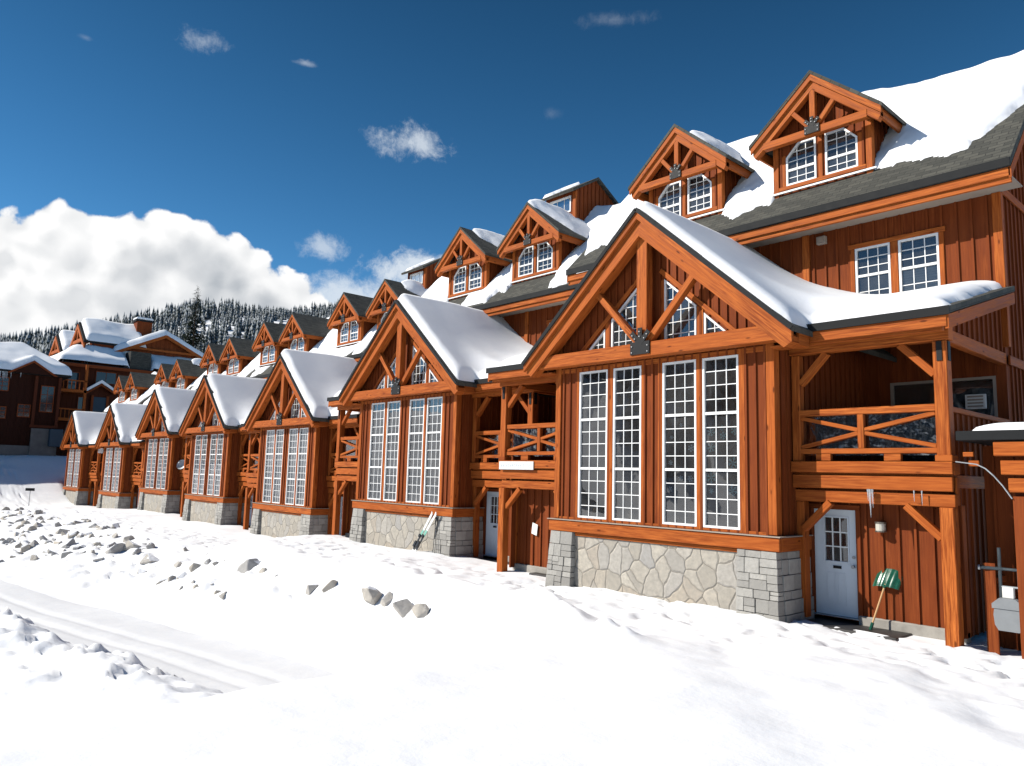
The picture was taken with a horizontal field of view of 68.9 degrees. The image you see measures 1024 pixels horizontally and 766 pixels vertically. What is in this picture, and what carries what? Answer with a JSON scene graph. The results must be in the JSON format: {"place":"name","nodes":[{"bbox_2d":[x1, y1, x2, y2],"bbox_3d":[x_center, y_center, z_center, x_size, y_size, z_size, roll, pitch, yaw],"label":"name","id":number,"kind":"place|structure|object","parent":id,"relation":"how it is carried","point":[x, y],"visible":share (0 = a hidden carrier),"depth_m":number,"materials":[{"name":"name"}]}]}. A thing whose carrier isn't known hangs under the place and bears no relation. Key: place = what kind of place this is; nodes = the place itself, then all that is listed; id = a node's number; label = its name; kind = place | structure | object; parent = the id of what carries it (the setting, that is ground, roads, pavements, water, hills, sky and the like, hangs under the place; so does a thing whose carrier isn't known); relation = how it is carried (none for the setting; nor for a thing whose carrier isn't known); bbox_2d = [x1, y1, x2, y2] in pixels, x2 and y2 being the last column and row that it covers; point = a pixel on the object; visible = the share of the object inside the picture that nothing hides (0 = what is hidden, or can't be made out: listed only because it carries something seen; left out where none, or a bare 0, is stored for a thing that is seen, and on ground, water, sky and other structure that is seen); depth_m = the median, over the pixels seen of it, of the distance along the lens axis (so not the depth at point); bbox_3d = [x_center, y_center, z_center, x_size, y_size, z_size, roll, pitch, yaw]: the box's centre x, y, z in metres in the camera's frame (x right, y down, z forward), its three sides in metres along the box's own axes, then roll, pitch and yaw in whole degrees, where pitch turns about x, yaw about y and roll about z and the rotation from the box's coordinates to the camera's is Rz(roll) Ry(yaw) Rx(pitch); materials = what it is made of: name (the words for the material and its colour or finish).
{"place":"outdoors","nodes":[
{"label":"outdoors","id":0,"kind":"place"},
{"bbox_2d":[159,316,287,338],"bbox_3d":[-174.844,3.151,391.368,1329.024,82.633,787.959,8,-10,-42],"label":"hillside","id":1,"kind":"structure","parent":0,"point":[208,322],"depth_m":272.70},
{"bbox_2d":[0,297,339,355],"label":"forest","id":2,"kind":"object","parent":1,"relation":"on","point":[170,318],"visible":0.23,"depth_m":277.94,"materials":[{"name":"plant"}]},
{"bbox_2d":[179,286,210,352],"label":"pine tree","id":3,"kind":"object","parent":1,"relation":"on","point":[194,341],"visible":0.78,"depth_m":214.53,"materials":[{"name":"green plant"}]},
{"bbox_2d":[0,579,462,692],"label":"snowy road","id":4,"kind":"structure","parent":0,"point":[223,666],"depth_m":19.34,"materials":[{"name":"snow"}]},
{"bbox_2d":[0,455,1023,765],"bbox_3d":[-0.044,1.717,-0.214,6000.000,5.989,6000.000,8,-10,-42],"label":"snow ground","id":5,"kind":"structure","parent":0,"point":[536,671],"depth_m":10.96,"materials":[{"name":"snow"}]},
{"bbox_2d":[20,544,30,551],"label":"boulder","id":6,"kind":"object","parent":5,"relation":"on","point":[25,548],"visible":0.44,"depth_m":35.85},
{"bbox_2d":[25,488,34,505],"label":"sign post","id":7,"kind":"object","parent":5,"relation":"on","point":[30,489],"visible":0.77,"depth_m":66.69,"materials":[{"name":"black metal"}]},
{"bbox_2d":[30,554,38,560],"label":"boulder","id":8,"kind":"object","parent":5,"relation":"on","point":[34,557],"visible":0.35,"depth_m":33.33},
{"bbox_2d":[0,342,71,455],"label":"mountain lodge","id":9,"kind":"structure","parent":5,"relation":"on","point":[29,402],"depth_m":85.13,"materials":[{"name":"brown wood"}]},
{"bbox_2d":[0,406,6,418],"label":"window","id":10,"kind":"structure","parent":9,"relation":"in","point":[2,408],"depth_m":83.41,"materials":[{"name":"brown glass"}]},
{"bbox_2d":[0,376,9,390],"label":"window","id":11,"kind":"structure","parent":9,"relation":"in","point":[4,384],"depth_m":83.70,"materials":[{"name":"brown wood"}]},
{"bbox_2d":[16,404,30,417],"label":"window","id":12,"kind":"structure","parent":9,"relation":"in","point":[23,410],"depth_m":84.75,"materials":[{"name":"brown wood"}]},
{"bbox_2d":[39,385,54,412],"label":"window","id":13,"kind":"structure","parent":9,"relation":"in","point":[47,392],"depth_m":86.35,"materials":[{"name":"brown glass"}]},
{"bbox_2d":[47,429,62,446],"bbox_3d":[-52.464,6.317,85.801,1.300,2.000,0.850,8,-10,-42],"label":"garage door","id":14,"kind":"structure","parent":9,"relation":"in","point":[55,436],"depth_m":85.45,"materials":[{"name":"blue paint"}]},
{"bbox_2d":[55,529,69,533],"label":"boulder","id":15,"kind":"object","parent":5,"relation":"on","point":[59,531],"visible":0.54,"depth_m":39.23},
{"bbox_2d":[61,551,73,558],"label":"boulder","id":16,"kind":"object","parent":5,"relation":"on","point":[64,554],"visible":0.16,"depth_m":32.64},
{"bbox_2d":[60,538,75,547],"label":"boulder","id":17,"kind":"object","parent":5,"relation":"on","point":[70,542],"visible":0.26,"depth_m":34.96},
{"bbox_2d":[68,531,79,538],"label":"boulder","id":18,"kind":"object","parent":5,"relation":"on","point":[71,534],"visible":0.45,"depth_m":37.49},
{"bbox_2d":[60,371,159,505],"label":"townhouse","id":19,"kind":"structure","parent":5,"relation":"on","point":[81,486],"depth_m":72.60,"materials":[{"name":"brown wood"}]},
{"bbox_2d":[66,449,71,485],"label":"window","id":20,"kind":"structure","parent":19,"relation":"in","point":[70,453],"depth_m":74.30,"materials":[{"name":"white glass"}]},
{"bbox_2d":[69,449,73,485],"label":"window","id":21,"kind":"structure","parent":19,"relation":"in","point":[72,449],"depth_m":73.53,"materials":[{"name":"white glass"}]},
{"bbox_2d":[72,449,77,486],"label":"window","id":22,"kind":"structure","parent":19,"relation":"in","point":[76,454],"depth_m":72.43,"materials":[{"name":"white glass"}]},
{"bbox_2d":[75,449,80,486],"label":"window","id":23,"kind":"structure","parent":19,"relation":"in","point":[79,450],"depth_m":71.66,"materials":[{"name":"white glass"}]},
{"bbox_2d":[105,543,124,553],"bbox_3d":[-17.099,7.375,32.195,0.609,0.980,0.892,-3,-8,32],"label":"boulder","id":24,"kind":"object","parent":5,"relation":"on","point":[116,548],"visible":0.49,"depth_m":31.95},
{"bbox_2d":[49,317,203,455],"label":"mountain hotel","id":25,"kind":"structure","parent":5,"relation":"on","point":[97,356],"depth_m":100.23,"materials":[{"name":"brown wood"}]},
{"bbox_2d":[66,372,79,389],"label":"window","id":26,"kind":"structure","parent":25,"relation":"in","point":[75,375],"depth_m":95.47,"materials":[{"name":"blue glass"}]},
{"bbox_2d":[76,396,85,410],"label":"window","id":27,"kind":"structure","parent":25,"relation":"in","point":[79,402],"depth_m":95.70,"materials":[{"name":"blue glass"}]},
{"bbox_2d":[93,397,105,411],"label":"window","id":28,"kind":"structure","parent":25,"relation":"in","point":[99,403],"depth_m":97.11,"materials":[{"name":"glass"}]},
{"bbox_2d":[95,371,116,384],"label":"window","id":29,"kind":"structure","parent":25,"relation":"in","point":[108,377],"depth_m":98.02,"materials":[{"name":"blue glass"}]},
{"bbox_2d":[123,535,134,541],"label":"boulder","id":30,"kind":"object","parent":5,"relation":"on","point":[129,537],"visible":0.39,"depth_m":34.55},
{"bbox_2d":[123,540,140,550],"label":"boulder","id":31,"kind":"object","parent":5,"relation":"on","point":[129,544],"visible":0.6,"depth_m":32.15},
{"bbox_2d":[140,554,159,563],"bbox_3d":[-14.455,7.171,29.893,0.817,0.647,0.702,7,-9,-40],"label":"boulder","id":32,"kind":"object","parent":5,"relation":"on","point":[148,558],"visible":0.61,"depth_m":29.72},
{"bbox_2d":[146,542,154,548],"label":"boulder","id":33,"kind":"object","parent":5,"relation":"on","point":[150,545],"visible":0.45,"depth_m":31.66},
{"bbox_2d":[95,358,206,508],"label":"townhouse","id":34,"kind":"structure","parent":5,"relation":"on","point":[119,446],"depth_m":62.81,"materials":[{"name":"brown wood"}]},
{"bbox_2d":[103,448,109,489],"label":"window","id":35,"kind":"structure","parent":34,"relation":"in","point":[107,452],"depth_m":64.37,"materials":[{"name":"white glass"}]},
{"bbox_2d":[106,448,112,490],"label":"window","id":36,"kind":"structure","parent":34,"relation":"in","point":[111,449],"depth_m":63.58,"materials":[{"name":"white glass"}]},
{"bbox_2d":[111,448,117,490],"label":"window","id":37,"kind":"structure","parent":34,"relation":"in","point":[116,449],"depth_m":62.50,"materials":[{"name":"white glass"}]},
{"bbox_2d":[115,448,120,491],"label":"window","id":38,"kind":"structure","parent":34,"relation":"in","point":[119,449],"depth_m":61.74,"materials":[{"name":"white glass"}]},
{"bbox_2d":[189,563,200,571],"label":"boulder","id":39,"kind":"object","parent":5,"relation":"on","point":[193,567],"visible":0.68,"depth_m":25.85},
{"bbox_2d":[135,337,260,513],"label":"townhouse","id":40,"kind":"structure","parent":5,"relation":"on","point":[162,478],"depth_m":54.92,"materials":[{"name":"brown wood"}]},
{"bbox_2d":[145,439,152,487],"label":"window","id":41,"kind":"structure","parent":40,"relation":"in","point":[150,440],"depth_m":55.99,"materials":[{"name":"white glass"}]},
{"bbox_2d":[150,439,156,487],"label":"window","id":42,"kind":"structure","parent":40,"relation":"in","point":[155,440],"depth_m":55.19,"materials":[{"name":"white glass"}]},
{"bbox_2d":[156,438,163,488],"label":"window","id":43,"kind":"structure","parent":40,"relation":"in","point":[160,448],"depth_m":54.16,"materials":[{"name":"white glass"}]},
{"bbox_2d":[161,438,168,488],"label":"window","id":44,"kind":"structure","parent":40,"relation":"in","point":[165,444],"depth_m":53.40,"materials":[{"name":"white glass"}]},
{"bbox_2d":[177,460,183,468],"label":"satellite dish","id":45,"kind":"object","parent":40,"relation":"attached to","point":[180,464],"visible":0.81,"depth_m":52.43,"materials":[{"name":"white metal"}]},
{"bbox_2d":[237,558,259,573],"bbox_3d":[-8.539,6.086,24.404,0.784,0.699,0.570,8,-9,-41],"label":"boulder","id":46,"kind":"object","parent":5,"relation":"on","point":[246,565],"visible":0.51,"depth_m":24.28,"materials":[{"name":"stone"}]},
{"bbox_2d":[178,312,334,527],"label":"townhouse","id":47,"kind":"structure","parent":5,"relation":"on","point":[215,484],"depth_m":45.49,"materials":[{"name":"brown wood"}]},
{"bbox_2d":[192,435,200,493],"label":"window","id":48,"kind":"structure","parent":47,"relation":"in","point":[197,438],"depth_m":46.57,"materials":[{"name":"white glass"}]},
{"bbox_2d":[198,435,207,493],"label":"window","id":49,"kind":"structure","parent":47,"relation":"in","point":[203,442],"depth_m":45.76,"materials":[{"name":"white glass"}]},
{"bbox_2d":[207,434,216,494],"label":"window","id":50,"kind":"structure","parent":47,"relation":"in","point":[212,440],"depth_m":44.70,"materials":[{"name":"white glass"}]},
{"bbox_2d":[212,412,217,425],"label":"window","id":51,"kind":"structure","parent":47,"relation":"in","point":[214,415],"depth_m":45.06,"materials":[{"name":"white glass"}]},
{"bbox_2d":[214,434,223,495],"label":"window","id":52,"kind":"structure","parent":47,"relation":"in","point":[219,437],"depth_m":43.93,"materials":[{"name":"white glass"}]},
{"bbox_2d":[249,496,252,525],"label":"door","id":53,"kind":"structure","parent":47,"relation":"in","point":[250,515],"depth_m":42.90,"materials":[{"name":"metal"}]},
{"bbox_2d":[305,583,318,594],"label":"boulder","id":54,"kind":"object","parent":5,"relation":"on","point":[311,588],"visible":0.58,"depth_m":21.08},
{"bbox_2d":[322,580,337,592],"bbox_3d":[-4.976,5.720,20.726,0.553,0.547,0.339,2,-7,-6],"label":"boulder","id":55,"kind":"object","parent":5,"relation":"on","point":[331,584],"visible":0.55,"depth_m":20.57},
{"bbox_2d":[240,258,439,537],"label":"townhouse","id":56,"kind":"structure","parent":5,"relation":"on","point":[292,419],"depth_m":36.70,"materials":[{"name":"brown wood"}]},
{"bbox_2d":[262,430,274,502],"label":"window","id":57,"kind":"structure","parent":56,"relation":"in","point":[267,441],"depth_m":37.64,"materials":[{"name":"white glass"}]},
{"bbox_2d":[272,429,283,502],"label":"window","id":58,"kind":"structure","parent":56,"relation":"in","point":[277,433],"depth_m":36.83,"materials":[{"name":"white glass"}]},
{"bbox_2d":[285,428,297,504],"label":"window","id":59,"kind":"structure","parent":56,"relation":"in","point":[290,434],"depth_m":35.75,"materials":[{"name":"white glass"}]},
{"bbox_2d":[291,392,299,417],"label":"window","id":60,"kind":"structure","parent":56,"relation":"in","point":[293,406],"depth_m":36.09,"materials":[{"name":"white glass"}]},
{"bbox_2d":[295,428,307,505],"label":"window","id":61,"kind":"structure","parent":56,"relation":"in","point":[300,435],"depth_m":35.00,"materials":[{"name":"white glass"}]},
{"bbox_2d":[339,497,343,536],"bbox_3d":[-7.714,6.259,34.098,0.140,2.093,0.940,8,-10,-42],"label":"door","id":62,"kind":"structure","parent":56,"relation":"in","point":[341,508],"depth_m":34.31,"materials":[{"name":"metal"}]},
{"bbox_2d":[361,586,381,604],"bbox_3d":[-3.630,5.623,19.518,0.565,0.441,0.841,9,-31,24],"label":"boulder","id":63,"kind":"object","parent":5,"relation":"on","point":[372,595],"visible":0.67,"depth_m":19.25,"materials":[{"name":"stone"}]},
{"bbox_2d":[380,591,392,606],"bbox_3d":[-3.159,5.580,19.136,0.399,0.474,0.364,6,-8,-29],"label":"boulder","id":64,"kind":"object","parent":5,"relation":"on","point":[386,599],"visible":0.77,"depth_m":19.01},
{"bbox_2d":[393,599,413,617],"bbox_3d":[-2.597,5.599,18.371,0.765,0.521,0.468,36,-24,-25],"label":"boulder","id":65,"kind":"object","parent":5,"relation":"on","point":[403,607],"visible":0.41,"depth_m":18.27,"materials":[{"name":"stone"}]},
{"bbox_2d":[412,603,429,617],"bbox_3d":[-2.196,5.593,17.972,0.460,0.586,0.318,-11,4,18],"label":"boulder","id":66,"kind":"object","parent":5,"relation":"on","point":[420,610],"visible":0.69,"depth_m":17.90,"materials":[{"name":"stone"}]},
{"bbox_2d":[412,511,432,550],"bbox_3d":[-3.029,5.002,24.695,0.961,1.544,0.118,-3,-8,32],"label":"ski","id":67,"kind":"object","parent":5,"relation":"on","point":[421,533],"visible":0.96,"depth_m":24.68,"materials":[{"name":"white plastic"}]},
{"bbox_2d":[414,512,436,551],"bbox_3d":[-2.908,4.988,24.548,1.005,1.544,0.118,-3,-8,32],"label":"ski","id":68,"kind":"object","parent":5,"relation":"on","point":[418,543],"visible":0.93,"depth_m":24.54,"materials":[{"name":"white plastic"}]},
{"bbox_2d":[327,177,620,564],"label":"townhouse","id":69,"kind":"structure","parent":5,"relation":"on","point":[420,393],"depth_m":27.42,"materials":[{"name":"brown wood"}]},
{"bbox_2d":[367,402,384,499],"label":"window","id":70,"kind":"structure","parent":69,"relation":"in","point":[373,405],"depth_m":28.04,"materials":[{"name":"white glass"}]},
{"bbox_2d":[377,376,384,388],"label":"window","id":71,"kind":"structure","parent":69,"relation":"in","point":[383,380],"depth_m":28.13,"materials":[{"name":"white glass"}]},
{"bbox_2d":[383,401,399,500],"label":"window","id":72,"kind":"structure","parent":69,"relation":"in","point":[389,403],"depth_m":27.25,"materials":[{"name":"white glass"}]},
{"bbox_2d":[387,358,395,387],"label":"window","id":73,"kind":"structure","parent":69,"relation":"in","point":[394,362],"depth_m":27.74,"materials":[{"name":"white glass"}]},
{"bbox_2d":[406,398,424,502],"bbox_3d":[-3.343,2.355,26.073,0.095,3.600,0.890,8,-10,-42],"label":"window","id":74,"kind":"structure","parent":69,"relation":"in","point":[411,401],"depth_m":26.18,"materials":[{"name":"white glass"}]},
{"bbox_2d":[411,346,426,384],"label":"window","id":75,"kind":"structure","parent":69,"relation":"in","point":[414,349],"depth_m":26.47,"materials":[{"name":"white wood"}]},
{"bbox_2d":[423,396,442,504],"bbox_3d":[-2.643,2.277,25.308,0.095,3.600,0.870,8,-10,-42],"label":"window","id":76,"kind":"structure","parent":69,"relation":"in","point":[428,399],"depth_m":25.41,"materials":[{"name":"white wood"}]},
{"bbox_2d":[429,369,437,382],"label":"window","id":77,"kind":"structure","parent":69,"relation":"in","point":[430,372],"depth_m":25.84,"materials":[{"name":"white wood"}]},
{"bbox_2d":[483,491,498,556],"bbox_3d":[-0.588,4.635,24.537,0.140,2.093,0.940,8,-10,-42],"label":"door","id":78,"kind":"structure","parent":69,"relation":"in","point":[491,528],"depth_m":24.65,"materials":[{"name":"white wood"}]},
{"bbox_2d":[486,50,1023,647],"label":"townhouse","id":79,"kind":"structure","parent":5,"relation":"on","point":[874,340],"depth_m":16.91,"materials":[{"name":"brown wood"}]},
{"bbox_2d":[499,461,533,469],"bbox_3d":[0.113,2.333,21.121,0.031,0.230,1.430,8,-10,-42],"label":"name board","id":80,"kind":"object","parent":79,"relation":"attached to","point":[520,465],"visible":1,"depth_m":21.07,"materials":[{"name":"white plastic"}]},
{"bbox_2d":[531,523,537,535],"bbox_3d":[0.645,4.143,21.174,0.058,0.362,0.291,8,-10,-42],"label":"paper notice","id":81,"kind":"object","parent":79,"relation":"attached to","point":[534,528],"visible":1,"depth_m":21.17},
{"bbox_2d":[578,369,607,518],"bbox_3d":[2.006,1.492,18.308,0.095,3.600,0.920,8,-10,-42],"label":"window","id":82,"kind":"structure","parent":79,"relation":"in","point":[580,468],"depth_m":18.39,"materials":[{"name":"white wood"}]},
{"bbox_2d":[591,504,599,516],"bbox_3d":[2.035,3.126,18.267,0.213,0.330,0.213,8,-10,-42],"label":"figurine","id":83,"kind":"object","parent":79,"relation":"on","point":[594,511],"visible":0.81,"depth_m":18.20,"materials":[{"name":"white ceramic"}]},
{"bbox_2d":[589,329,605,349],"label":"window","id":84,"kind":"structure","parent":79,"relation":"in","point":[603,335],"depth_m":18.48,"materials":[{"name":"white wood"}]},
{"bbox_2d":[611,288,636,346],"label":"window","id":85,"kind":"structure","parent":79,"relation":"in","point":[634,293],"depth_m":18.00,"materials":[{"name":"white wood"}]},
{"bbox_2d":[612,366,640,521],"bbox_3d":[2.720,1.414,17.528,0.095,3.600,0.840,8,-10,-42],"label":"window","id":86,"kind":"structure","parent":79,"relation":"in","point":[614,473],"depth_m":17.60,"materials":[{"name":"white glass"}]},
{"bbox_2d":[627,506,635,518],"bbox_3d":[2.789,3.043,17.443,0.213,0.330,0.213,8,-10,-42],"label":"figurine","id":87,"kind":"object","parent":79,"relation":"on","point":[629,515],"visible":0.62,"depth_m":17.38,"materials":[{"name":"white wood"}]},
{"bbox_2d":[662,359,696,526],"bbox_3d":[3.705,1.305,16.449,0.095,3.600,0.890,8,-10,-42],"label":"window","id":88,"kind":"structure","parent":79,"relation":"in","point":[664,365],"depth_m":16.54,"materials":[{"name":"white glass"}]},
{"bbox_2d":[664,279,696,338],"bbox_3d":[3.801,-1.634,16.792,0.095,1.580,0.850,8,-10,-42],"label":"window","id":89,"kind":"structure","parent":79,"relation":"in","point":[666,283],"depth_m":16.80,"materials":[{"name":"white wood"}]},
{"bbox_2d":[707,472,715,482],"bbox_3d":[4.218,2.005,15.811,0.003,0.241,0.225,8,-10,-42],"label":"paper snowflake","id":90,"kind":"object","parent":79,"relation":"attached to","point":[711,478],"visible":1,"depth_m":15.81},
{"bbox_2d":[704,313,725,333],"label":"window","id":91,"kind":"structure","parent":79,"relation":"in","point":[706,317],"depth_m":16.20,"materials":[{"name":"white wood"}]},
{"bbox_2d":[702,354,739,529],"bbox_3d":[4.405,1.228,15.684,0.095,3.600,0.870,8,-10,-42],"label":"window","id":92,"kind":"structure","parent":79,"relation":"in","point":[704,360],"depth_m":15.73,"materials":[{"name":"white glass"}]},
{"bbox_2d":[728,457,736,468],"bbox_3d":[4.576,1.659,15.466,0.003,0.247,0.248,8,-10,-42],"label":"paper snowflake","id":93,"kind":"object","parent":79,"relation":"attached to","point":[733,462],"visible":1,"depth_m":15.46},
{"bbox_2d":[729,485,737,496],"bbox_3d":[4.548,2.226,15.411,0.003,0.239,0.236,8,-10,-42],"label":"paper snowflake","id":94,"kind":"object","parent":79,"relation":"attached to","point":[732,490],"visible":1,"depth_m":15.40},
{"bbox_2d":[816,235,826,245],"bbox_3d":[7.864,-3.625,18.984,0.160,0.200,0.230,8,-10,-42],"label":"alarm bell","id":95,"kind":"object","parent":79,"relation":"attached to","point":[821,240],"visible":1,"depth_m":18.93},
{"bbox_2d":[814,508,858,620],"bbox_3d":[6.461,3.585,14.913,0.140,2.093,0.940,8,-10,-42],"label":"door","id":96,"kind":"structure","parent":79,"relation":"in","point":[836,581],"depth_m":14.89,"materials":[{"name":"white wood"}]},
{"bbox_2d":[867,489,872,512],"bbox_3d":[6.681,2.241,13.917,0.060,0.520,0.123,8,-10,-42],"label":"icicle","id":97,"kind":"object","parent":79,"relation":"hanging from","point":[869,491],"visible":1,"depth_m":13.92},
{"bbox_2d":[855,242,891,293],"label":"window","id":98,"kind":"structure","parent":79,"relation":"in","point":[857,259],"depth_m":18.09,"materials":[{"name":"white wood"}]},
{"bbox_2d":[890,380,933,461],"bbox_3d":[9.213,1.002,17.003,0.095,2.080,1.050,8,-10,-42],"label":"door frame","id":99,"kind":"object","parent":79,"relation":"in","point":[892,390],"depth_m":17.33,"materials":[{"name":"brown glass"}]},
{"bbox_2d":[898,232,940,291],"bbox_3d":[9.443,-2.755,17.307,0.095,1.300,0.870,8,-10,-42],"label":"window","id":100,"kind":"structure","parent":79,"relation":"in","point":[901,268],"depth_m":17.34,"materials":[{"name":"white wood"}]},
{"bbox_2d":[952,376,997,416],"bbox_3d":[9.949,0.920,16.197,0.095,2.080,1.060,8,-10,-42],"label":"window frame","id":101,"kind":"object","parent":79,"relation":"in","point":[985,377],"depth_m":15.93,"materials":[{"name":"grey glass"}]},
{"bbox_2d":[965,394,986,409],"bbox_3d":[9.984,0.403,16.080,0.080,0.320,0.400,8,-10,-42],"label":"wall vent","id":102,"kind":"object","parent":79,"relation":"attached to","point":[975,401],"depth_m":16.05,"materials":[{"name":"white plastic"}]},
{"bbox_2d":[869,568,902,629],"bbox_3d":[7.006,4.060,13.978,0.460,1.131,0.551,8,-10,-42],"label":"snow shovel","id":103,"kind":"object","parent":5,"relation":"on","point":[889,578],"visible":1,"depth_m":14.03,"materials":[{"name":"plastic"}]},
{"bbox_2d":[955,422,1023,658],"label":"side porch","id":104,"kind":"object","parent":5,"relation":"on","point":[1003,458],"visible":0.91,"depth_m":12.70,"materials":[{"name":"brown wood"}]},
{"bbox_2d":[955,461,1012,498],"bbox_3d":[7.817,1.605,12.437,0.102,0.616,0.958,4,-8,-22],"label":"cable","id":105,"kind":"object","parent":104,"relation":"attached to","point":[989,472],"visible":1,"depth_m":12.26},
{"bbox_2d":[978,548,1019,632],"bbox_3d":[8.250,3.467,12.591,0.235,1.350,0.671,8,-10,-42],"label":"gas meter","id":106,"kind":"object","parent":104,"relation":"attached to","point":[1005,605],"visible":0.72,"depth_m":12.46,"materials":[{"name":"grey metal"}]},
{"bbox_2d":[1002,587,1014,598],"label":"index window","id":107,"kind":"structure","parent":106,"relation":"in","point":[1007,592],"depth_m":12.46,"materials":[{"name":"white plastic"}]},
{"bbox_2d":[0,0,1023,337],"label":"sky","id":108,"kind":"structure","parent":0,"point":[288,154],"materials":[{"name":"blue"}]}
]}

